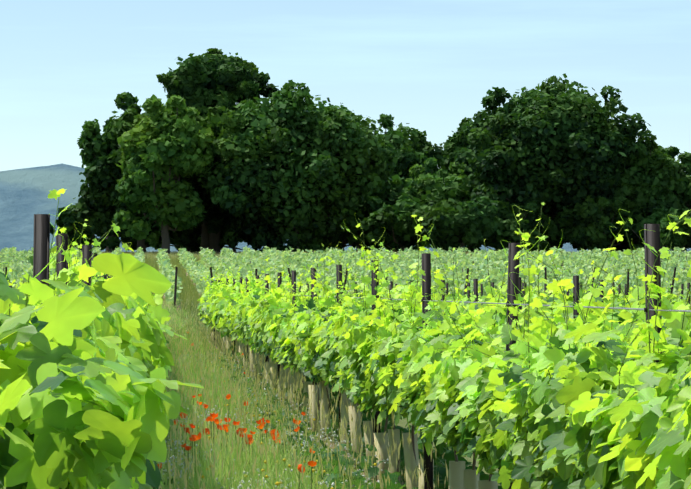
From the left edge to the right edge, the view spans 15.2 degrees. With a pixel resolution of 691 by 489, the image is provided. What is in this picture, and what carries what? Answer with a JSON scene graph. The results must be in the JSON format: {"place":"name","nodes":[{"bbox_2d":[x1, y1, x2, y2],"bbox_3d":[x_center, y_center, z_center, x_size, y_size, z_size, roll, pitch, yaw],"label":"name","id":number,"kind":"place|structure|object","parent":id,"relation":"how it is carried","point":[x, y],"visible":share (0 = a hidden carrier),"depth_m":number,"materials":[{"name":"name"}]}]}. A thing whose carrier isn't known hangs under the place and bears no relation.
{"place":"outdoors","nodes":[
{"label":"outdoors","id":0,"kind":"place"},
{"bbox_2d":[182,272,499,485],"bbox_3d":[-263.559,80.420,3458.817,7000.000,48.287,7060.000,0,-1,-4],"label":"ground","id":1,"kind":"structure","parent":0,"point":[402,423],"depth_m":31.01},
{"bbox_2d":[33,214,112,303],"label":"posts","id":2,"kind":"object","parent":1,"relation":"on","point":[41,248],"visible":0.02,"depth_m":10.74,"materials":[{"name":"brown wood"}]},
{"bbox_2d":[50,203,105,251],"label":"hedge","id":3,"kind":"object","parent":1,"relation":"on","point":[66,218],"depth_m":293.05,"materials":[{"name":"green plant"}]},
{"bbox_2d":[0,253,204,488],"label":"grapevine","id":4,"kind":"object","parent":1,"relation":"on","point":[99,406],"visible":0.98,"depth_m":5.95,"materials":[{"name":"green plant"}]},
{"bbox_2d":[1,214,154,343],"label":"vine shoots","id":5,"kind":"object","parent":4,"relation":"on","point":[61,261],"visible":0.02,"depth_m":10.87,"materials":[{"name":"green plant"}]},
{"bbox_2d":[0,189,171,438],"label":"vine foliage","id":6,"kind":"object","parent":4,"relation":"on","point":[37,291],"visible":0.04,"depth_m":10.90,"materials":[{"name":"green plant"}]},
{"bbox_2d":[81,185,124,251],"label":"oak","id":7,"kind":"object","parent":1,"relation":"on","point":[100,222],"depth_m":281.95,"materials":[{"name":"green plant"}]},
{"bbox_2d":[71,92,158,252],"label":"oak","id":8,"kind":"object","parent":1,"relation":"on","point":[102,173],"depth_m":280.94,"materials":[{"name":"green plant"}]},
{"bbox_2d":[100,229,154,249],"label":"hedge","id":9,"kind":"object","parent":1,"relation":"on","point":[133,246],"depth_m":294.39,"materials":[{"name":"green plant"}]},
{"bbox_2d":[113,94,214,253],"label":"oak","id":10,"kind":"object","parent":1,"relation":"on","point":[159,141],"depth_m":274.33,"materials":[{"name":"green plant"}]},
{"bbox_2d":[157,228,200,252],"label":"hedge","id":11,"kind":"object","parent":1,"relation":"on","point":[189,238],"depth_m":290.37,"materials":[{"name":"green plant"}]},
{"bbox_2d":[174,243,199,250],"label":"tree","id":12,"kind":"object","parent":1,"relation":"on","point":[192,247],"depth_m":303.56,"materials":[{"name":"green plant"}]},
{"bbox_2d":[146,70,261,250],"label":"oak","id":13,"kind":"object","parent":1,"relation":"on","point":[214,216],"depth_m":284.00,"materials":[{"name":"green plant"}]},
{"bbox_2d":[156,48,278,252],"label":"tree","id":14,"kind":"object","parent":1,"relation":"on","point":[241,78],"depth_m":284.94,"materials":[{"name":"green plant"}]},
{"bbox_2d":[197,217,267,252],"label":"hedge","id":15,"kind":"object","parent":1,"relation":"on","point":[247,239],"depth_m":288.02,"materials":[{"name":"green plant"}]},
{"bbox_2d":[157,345,316,472],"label":"poppies","id":16,"kind":"object","parent":1,"relation":"on","point":[194,437],"visible":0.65,"depth_m":24.29,"materials":[{"name":"red plant"}]},
{"bbox_2d":[166,355,312,488],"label":"poppy stems","id":17,"kind":"object","parent":1,"relation":"on","point":[226,433],"visible":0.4,"depth_m":24.29,"materials":[{"name":"plant"}]},
{"bbox_2d":[150,301,370,488],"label":"grass","id":18,"kind":"structure","parent":1,"relation":"on","point":[270,460],"depth_m":24.04,"materials":[{"name":"green plant"}]},
{"bbox_2d":[172,338,376,488],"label":"yellow flowers","id":19,"kind":"object","parent":1,"relation":"on","point":[277,483],"visible":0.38,"depth_m":22.26,"materials":[{"name":"yellow plant"}]},
{"bbox_2d":[158,353,395,488],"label":"white flowers","id":20,"kind":"object","parent":1,"relation":"on","point":[238,487],"visible":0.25,"depth_m":25.61,"materials":[{"name":"white plant"}]},
{"bbox_2d":[185,80,405,253],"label":"oak","id":21,"kind":"object","parent":1,"relation":"on","point":[272,167],"depth_m":274.99,"materials":[{"name":"green plant"}]},
{"bbox_2d":[159,296,448,488],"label":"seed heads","id":22,"kind":"object","parent":1,"relation":"on","point":[195,333],"visible":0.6,"depth_m":25.85,"materials":[{"name":"green plant"}]},
{"bbox_2d":[209,341,403,484],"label":"soil strips","id":23,"kind":"object","parent":1,"relation":"on","point":[320,434],"depth_m":30.62,"materials":[{"name":"brown soil"}]},
{"bbox_2d":[282,225,348,251],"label":"hedge","id":24,"kind":"object","parent":1,"relation":"on","point":[333,237],"depth_m":297.88,"materials":[{"name":"green plant"}]},
{"bbox_2d":[152,339,501,488],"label":"weeds","id":25,"kind":"object","parent":1,"relation":"on","point":[448,456],"visible":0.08,"depth_m":23.62,"materials":[{"name":"green plant"}]},
{"bbox_2d":[312,195,370,251],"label":"hedge","id":26,"kind":"object","parent":1,"relation":"on","point":[350,223],"depth_m":297.54,"materials":[{"name":"green plant"}]},
{"bbox_2d":[3,250,688,307],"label":"posts","id":27,"kind":"object","parent":1,"relation":"on","point":[345,280],"depth_m":125.29,"materials":[{"name":"brown wood"}]},
{"bbox_2d":[211,327,497,488],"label":"vine guards","id":28,"kind":"object","parent":1,"relation":"on","point":[461,476],"visible":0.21,"depth_m":25.11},
{"bbox_2d":[335,179,413,251],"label":"oak","id":29,"kind":"object","parent":1,"relation":"on","point":[373,202],"depth_m":298.55,"materials":[{"name":"green plant"}]},
{"bbox_2d":[363,174,420,250],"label":"tree","id":30,"kind":"object","parent":1,"relation":"on","point":[412,186],"depth_m":310.47,"materials":[{"name":"green plant"}]},
{"bbox_2d":[360,192,431,252],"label":"hedge","id":31,"kind":"object","parent":1,"relation":"on","point":[398,218],"depth_m":293.26,"materials":[{"name":"green plant"}]},
{"bbox_2d":[365,113,448,250],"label":"oak","id":32,"kind":"object","parent":1,"relation":"on","point":[416,148],"depth_m":338.84,"materials":[{"name":"green plant"}]},
{"bbox_2d":[291,275,579,318],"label":"posts","id":33,"kind":"object","parent":1,"relation":"on","point":[575,283],"visible":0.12,"depth_m":34.59,"materials":[{"name":"brown wood"}]},
{"bbox_2d":[211,224,661,488],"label":"posts","id":34,"kind":"object","parent":1,"relation":"on","point":[652,238],"visible":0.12,"depth_m":15.72,"materials":[{"name":"brown wood"}]},
{"bbox_2d":[296,295,690,351],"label":"wires","id":35,"kind":"object","parent":34,"relation":"attached to","point":[549,305],"visible":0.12,"depth_m":13.01,"materials":[{"name":"grey metal"}]},
{"bbox_2d":[405,157,472,248],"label":"oak","id":36,"kind":"object","parent":1,"relation":"on","point":[417,171],"depth_m":326.22,"materials":[{"name":"green plant"}]},
{"bbox_2d":[197,292,690,488],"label":"grapevine row","id":37,"kind":"object","parent":1,"relation":"on","point":[516,421],"depth_m":13.80,"materials":[{"name":"green plant"}]},
{"bbox_2d":[200,202,690,477],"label":"vine foliage","id":38,"kind":"object","parent":1,"relation":"on","point":[539,340],"visible":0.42,"depth_m":15.69,"materials":[{"name":"green plant"}]},
{"bbox_2d":[414,168,480,251],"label":"tree","id":39,"kind":"object","parent":1,"relation":"on","point":[431,192],"depth_m":309.98,"materials":[{"name":"green plant"}]},
{"bbox_2d":[440,117,477,248],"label":"oak","id":40,"kind":"object","parent":1,"relation":"on","point":[457,140],"depth_m":345.27,"materials":[{"name":"green plant"}]},
{"bbox_2d":[418,196,500,251],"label":"hedge","id":41,"kind":"object","parent":1,"relation":"on","point":[450,220],"depth_m":288.36,"materials":[{"name":"green plant"}]},
{"bbox_2d":[286,229,690,355],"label":"vine shoots","id":42,"kind":"object","parent":1,"relation":"on","point":[535,282],"visible":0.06,"depth_m":31.88,"materials":[{"name":"green plant"}]},
{"bbox_2d":[286,229,690,336],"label":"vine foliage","id":43,"kind":"object","parent":42,"relation":"on","point":[626,315],"visible":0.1,"depth_m":31.93,"materials":[{"name":"green plant"}]},
{"bbox_2d":[381,280,603,301],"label":"posts","id":44,"kind":"object","parent":1,"relation":"on","point":[492,285],"visible":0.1,"depth_m":55.74,"materials":[{"name":"brown wood"}]},
{"bbox_2d":[474,199,549,251],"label":"hedge","id":45,"kind":"object","parent":1,"relation":"on","point":[507,222],"depth_m":294.11,"materials":[{"name":"green plant"}]},
{"bbox_2d":[385,257,687,305],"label":"vine shoots","id":46,"kind":"object","parent":1,"relation":"on","point":[534,276],"visible":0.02,"depth_m":45.65,"materials":[{"name":"green plant"}]},
{"bbox_2d":[386,255,689,311],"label":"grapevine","id":47,"kind":"object","parent":46,"relation":"on","point":[489,295],"visible":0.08,"depth_m":50.72,"materials":[{"name":"green plant"}]},
{"bbox_2d":[464,282,614,297],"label":"posts","id":48,"kind":"object","parent":1,"relation":"on","point":[580,286],"visible":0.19,"depth_m":72.34,"materials":[{"name":"brown wood"}]},
{"bbox_2d":[520,217,574,251],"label":"hedge","id":49,"kind":"object","parent":1,"relation":"on","point":[553,231],"depth_m":298.59,"materials":[{"name":"green plant"}]},
{"bbox_2d":[454,73,655,250],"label":"oak","id":50,"kind":"object","parent":1,"relation":"on","point":[570,144],"depth_m":297.92,"materials":[{"name":"green plant"}]},
{"bbox_2d":[459,268,685,300],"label":"vine shoots","id":51,"kind":"object","parent":1,"relation":"on","point":[613,284],"visible":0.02,"depth_m":56.45,"materials":[{"name":"green plant"}]},
{"bbox_2d":[456,268,688,305],"bbox_3d":[5.139,1.373,71.157,1.570,1.297,39.776,0,-1,-4],"label":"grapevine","id":52,"kind":"object","parent":51,"relation":"on","point":[664,289],"visible":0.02,"depth_m":57.82,"materials":[{"name":"green plant"}]},
{"bbox_2d":[555,192,626,250],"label":"hedge","id":53,"kind":"object","parent":1,"relation":"on","point":[590,222],"depth_m":295.93,"materials":[{"name":"green plant"}]},
{"bbox_2d":[540,292,682,301],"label":"grapevine row","id":54,"kind":"object","parent":1,"relation":"on","point":[673,296],"depth_m":67.90,"materials":[{"name":"green plant"}]},
{"bbox_2d":[533,280,644,296],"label":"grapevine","id":55,"kind":"object","parent":54,"relation":"on","point":[586,290],"visible":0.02,"depth_m":71.66,"materials":[{"name":"green plant"}]},
{"bbox_2d":[544,283,689,303],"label":"posts","id":56,"kind":"object","parent":1,"relation":"on","point":[688,286],"visible":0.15,"depth_m":72.94,"materials":[{"name":"brown wood"}]},
{"bbox_2d":[601,204,641,250],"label":"hedge","id":57,"kind":"object","parent":1,"relation":"on","point":[631,234],"depth_m":298.74,"materials":[{"name":"green plant"}]},
{"bbox_2d":[611,240,643,251],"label":"tree","id":58,"kind":"object","parent":1,"relation":"on","point":[619,247],"depth_m":308.88,"materials":[{"name":"green plant"}]},
{"bbox_2d":[601,138,690,251],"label":"oak","id":59,"kind":"object","parent":1,"relation":"on","point":[658,185],"depth_m":300.36,"materials":[{"name":"green plant"}]},
{"bbox_2d":[624,284,683,298],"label":"posts","id":60,"kind":"object","parent":1,"relation":"on","point":[682,287],"visible":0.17,"depth_m":78.12,"materials":[{"name":"brown wood"}]},
{"bbox_2d":[623,207,690,252],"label":"hedge","id":61,"kind":"object","parent":1,"relation":"on","point":[660,216],"depth_m":293.34,"materials":[{"name":"green plant"}]},
{"bbox_2d":[675,160,690,208],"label":"oak","id":62,"kind":"object","parent":1,"relation":"on","point":[685,198],"depth_m":308.19,"materials":[{"name":"green plant"}]},
{"bbox_2d":[0,163,690,252],"bbox_3d":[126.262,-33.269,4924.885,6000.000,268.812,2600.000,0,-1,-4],"label":"hill","id":63,"kind":"structure","parent":0,"point":[24,193],"depth_m":4678.89,"materials":[{"name":"blue"}]},
{"bbox_2d":[0,251,690,339],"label":"grass","id":64,"kind":"structure","parent":0,"point":[189,291],"depth_m":159.06,"materials":[{"name":"green plant"}]},
{"bbox_2d":[0,0,690,170],"label":"sky","id":65,"kind":"structure","parent":0,"point":[430,65],"materials":[{"name":"blue"}]},
{"bbox_2d":[202,205,689,350],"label":"vine shoots","id":66,"kind":"object","parent":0,"point":[468,279],"visible":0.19,"depth_m":16.14,"materials":[{"name":"green plant"}]},
{"bbox_2d":[297,291,690,354],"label":"grapevine row","id":67,"kind":"object","parent":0,"point":[671,328],"visible":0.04,"depth_m":26.92,"materials":[{"name":"green plant"}]},
{"bbox_2d":[379,289,690,317],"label":"grapevine row","id":68,"kind":"object","parent":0,"point":[597,302],"depth_m":45.39,"materials":[{"name":"green plant"}]},
{"bbox_2d":[448,291,690,306],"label":"grapevine row","id":69,"kind":"object","parent":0,"point":[616,302],"depth_m":56.75,"materials":[{"name":"green plant"}]},
{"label":"soil strips","id":70,"kind":"object","parent":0,"visible":0},
{"bbox_2d":[0,245,690,307],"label":"vines","id":71,"kind":"object","parent":70,"relation":"on","point":[478,269],"visible":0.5,"depth_m":176.89,"materials":[{"name":"green plant"}]},
{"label":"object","id":72,"kind":"object","parent":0,"visible":0},
{"bbox_2d":[8,260,22,287],"bbox_3d":[-8.057,1.158,64.201,0.981,1.445,50.178,0,-1,-4],"label":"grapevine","id":73,"kind":"object","parent":72,"relation":"on","point":[10,270],"visible":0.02,"depth_m":59.59,"materials":[{"name":"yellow plant"}]}
]}

